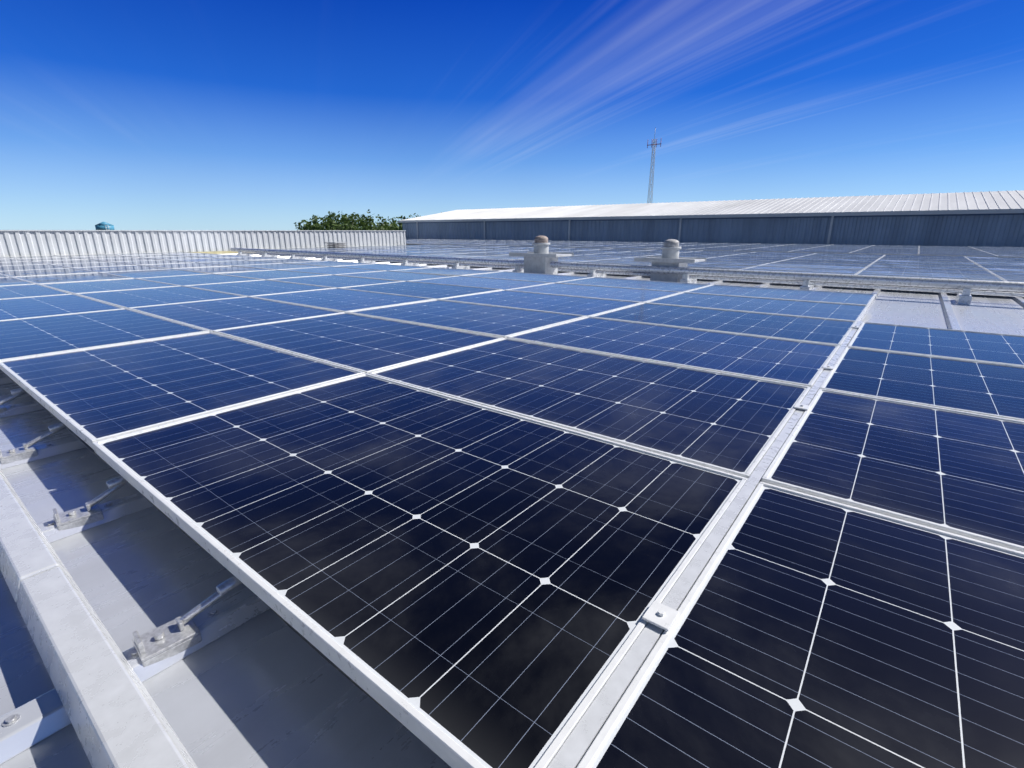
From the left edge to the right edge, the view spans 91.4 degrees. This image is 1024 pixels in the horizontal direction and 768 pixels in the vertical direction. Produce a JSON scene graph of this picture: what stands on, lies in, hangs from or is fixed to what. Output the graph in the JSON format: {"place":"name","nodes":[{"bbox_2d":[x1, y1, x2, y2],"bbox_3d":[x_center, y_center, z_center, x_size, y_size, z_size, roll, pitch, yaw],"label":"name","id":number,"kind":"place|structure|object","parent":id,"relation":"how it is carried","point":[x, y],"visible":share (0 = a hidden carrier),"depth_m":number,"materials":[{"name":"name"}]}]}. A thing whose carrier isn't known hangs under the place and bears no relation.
{"place":"outdoors","nodes":[
{"label":"outdoors","id":0,"kind":"place"},
{"bbox_2d":[0,0,1023,132],"bbox_3d":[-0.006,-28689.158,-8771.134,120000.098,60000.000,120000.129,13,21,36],"label":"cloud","id":1,"kind":"structure","parent":0,"point":[511,66],"depth_m":46484.46,"materials":[{"name":"blue"}]},
{"bbox_2d":[0,249,1023,767],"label":"roof deck","id":2,"kind":"structure","parent":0,"point":[268,689],"depth_m":0.94,"materials":[{"name":"grey metal"}]},
{"bbox_2d":[0,388,241,666],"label":"mounting brackets","id":3,"kind":"object","parent":2,"relation":"on","point":[177,635],"visible":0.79,"depth_m":0.95,"materials":[{"name":"metal"}]},
{"bbox_2d":[2,405,218,726],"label":"bolts","id":4,"kind":"object","parent":3,"relation":"on","point":[10,720],"visible":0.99,"depth_m":0.88,"materials":[{"name":"silver metal"}]},
{"bbox_2d":[0,230,405,256],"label":"parapet","id":5,"kind":"structure","parent":2,"relation":"on","point":[39,242],"depth_m":15.61,"materials":[{"name":"white metal"}]},
{"bbox_2d":[324,242,347,247],"bbox_3d":[-6.597,-5.159,18.807,0.680,0.350,0.580,13,21,36],"label":"louvre vent","id":6,"kind":"object","parent":2,"relation":"on","point":[335,245],"visible":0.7,"depth_m":18.62,"materials":[{"name":"white metal"}]},
{"bbox_2d":[0,254,856,767],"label":"pv frames","id":7,"kind":"object","parent":2,"relation":"on","point":[446,748],"visible":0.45,"depth_m":1.45,"materials":[{"name":"metal"}]},
{"bbox_2d":[0,369,410,731],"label":"mounting rail","id":8,"kind":"object","parent":7,"relation":"attached to","point":[289,625],"visible":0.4,"depth_m":0.88,"materials":[{"name":"silver metal"}]},
{"bbox_2d":[0,254,854,767],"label":"solar panels","id":9,"kind":"object","parent":7,"relation":"on","point":[482,586],"visible":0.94,"depth_m":1.50,"materials":[{"name":"blue glass"}]},
{"bbox_2d":[642,326,859,630],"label":"panel clamps","id":10,"kind":"object","parent":7,"relation":"on","point":[660,615],"visible":1,"depth_m":0.81,"materials":[{"name":"metal"}]},
{"bbox_2d":[27,321,861,767],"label":"pv rails","id":11,"kind":"object","parent":2,"relation":"on","point":[571,753],"visible":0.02,"depth_m":0.80,"materials":[{"name":"silver metal"}]},
{"bbox_2d":[577,322,1023,767],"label":"pv frames","id":12,"kind":"object","parent":11,"relation":"on","point":[590,755],"visible":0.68,"depth_m":1.09,"materials":[{"name":"metal"}]},
{"bbox_2d":[589,323,1023,767],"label":"solar panels","id":13,"kind":"object","parent":12,"relation":"on","point":[809,633],"visible":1,"depth_m":0.86,"materials":[{"name":"blue glass"}]},
{"bbox_2d":[106,252,875,321],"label":"pv frames","id":14,"kind":"structure","parent":2,"relation":"on","point":[857,320],"depth_m":6.16,"materials":[{"name":"metal"}]},
{"bbox_2d":[109,252,873,320],"bbox_3d":[-3.876,-2.239,9.389,17.482,0.013,1.930,13,21,36],"label":"pv laminate","id":15,"kind":"object","parent":14,"relation":"on","point":[817,309],"visible":0.95,"depth_m":5.63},
{"bbox_2d":[0,244,1023,764],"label":"roof seams","id":16,"kind":"object","parent":2,"relation":"attached to","point":[44,716],"visible":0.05,"depth_m":0.99,"materials":[{"name":"grey metal"}]},
{"bbox_2d":[0,469,197,767],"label":"cable tray","id":17,"kind":"object","parent":16,"relation":"on","point":[117,718],"visible":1,"depth_m":0.81,"materials":[{"name":"grey metal"}]},
{"bbox_2d":[509,236,573,274],"bbox_3d":[0.493,-2.172,8.488,0.962,0.670,0.546,13,21,36],"label":"roof vent","id":18,"kind":"object","parent":2,"relation":"on","point":[540,259],"visible":0.95,"depth_m":8.35,"materials":[{"name":"white metal"}]},
{"bbox_2d":[230,248,1023,304],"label":"conduit","id":19,"kind":"object","parent":2,"relation":"on","point":[963,296],"visible":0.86,"depth_m":6.78,"materials":[{"name":"metal"}]},
{"bbox_2d":[279,239,1023,280],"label":"solar panel frames","id":20,"kind":"structure","parent":2,"relation":"on","point":[995,253],"depth_m":14.74,"materials":[{"name":"silver metal"}]},
{"bbox_2d":[268,239,1023,281],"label":"solar panels","id":21,"kind":"object","parent":20,"relation":"in","point":[965,271],"visible":0.72,"depth_m":12.52,"materials":[{"name":"blue glass"}]},
{"bbox_2d":[634,239,706,281],"bbox_3d":[2.341,-1.823,7.417,0.903,0.629,0.512,13,21,36],"label":"roof vent","id":22,"kind":"object","parent":2,"relation":"on","point":[670,248],"visible":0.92,"depth_m":7.29,"materials":[{"name":"white metal"}]},
{"bbox_2d":[0,95,1023,229],"label":"sky","id":23,"kind":"structure","parent":0,"point":[64,166],"materials":[{"name":"blue"}]},
{"label":"ground","id":24,"kind":"structure","parent":0,"visible":0},
{"bbox_2d":[95,222,114,229],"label":"water tank","id":25,"kind":"object","parent":24,"relation":"on","point":[103,226],"visible":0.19,"depth_m":85.79,"materials":[{"name":"blue plastic"}]},
{"bbox_2d":[297,211,340,229],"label":"tree","id":26,"kind":"object","parent":24,"relation":"on","point":[322,222],"visible":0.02,"depth_m":89.91,"materials":[{"name":"green plant"}]},
{"bbox_2d":[293,212,359,229],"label":"tree","id":27,"kind":"object","parent":24,"relation":"on","point":[319,226],"visible":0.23,"depth_m":70.36,"materials":[{"name":"green plant"}]},
{"bbox_2d":[303,211,366,229],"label":"tree","id":28,"kind":"object","parent":24,"relation":"on","point":[323,225],"visible":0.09,"depth_m":75.24,"materials":[{"name":"green plant"}]},
{"bbox_2d":[310,212,363,229],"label":"tree","id":29,"kind":"object","parent":24,"relation":"on","point":[354,221],"visible":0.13,"depth_m":80.16,"materials":[{"name":"green plant"}]},
{"bbox_2d":[342,222,389,229],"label":"tree","id":30,"kind":"object","parent":24,"relation":"on","point":[354,227],"visible":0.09,"depth_m":70.00,"materials":[{"name":"green plant"}]},
{"bbox_2d":[348,215,383,228],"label":"tree","id":31,"kind":"object","parent":24,"relation":"on","point":[376,226],"visible":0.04,"depth_m":91.80,"materials":[{"name":"green plant"}]},
{"bbox_2d":[357,209,402,229],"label":"tree","id":32,"kind":"object","parent":24,"relation":"on","point":[364,219],"visible":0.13,"depth_m":76.71,"materials":[{"name":"green plant"}]},
{"bbox_2d":[362,215,406,229],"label":"tree","id":33,"kind":"object","parent":24,"relation":"on","point":[393,223],"visible":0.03,"depth_m":70.63,"materials":[{"name":"green plant"}]},
{"bbox_2d":[376,214,411,227],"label":"tree","id":34,"kind":"object","parent":24,"relation":"on","point":[380,217],"visible":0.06,"depth_m":85.69,"materials":[{"name":"green plant"}]},
{"bbox_2d":[390,213,420,229],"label":"tree","id":35,"kind":"object","parent":24,"relation":"on","point":[401,224],"visible":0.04,"depth_m":80.79,"materials":[{"name":"green plant"}]},
{"bbox_2d":[647,127,660,202],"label":"radio mast","id":36,"kind":"object","parent":24,"relation":"on","point":[653,146],"visible":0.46,"depth_m":102.66,"materials":[{"name":"grey metal"}]},
{"bbox_2d":[398,190,1023,246],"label":"hall building","id":37,"kind":"structure","parent":24,"relation":"on","point":[992,218],"depth_m":27.06,"materials":[{"name":"grey metal"}]}
]}

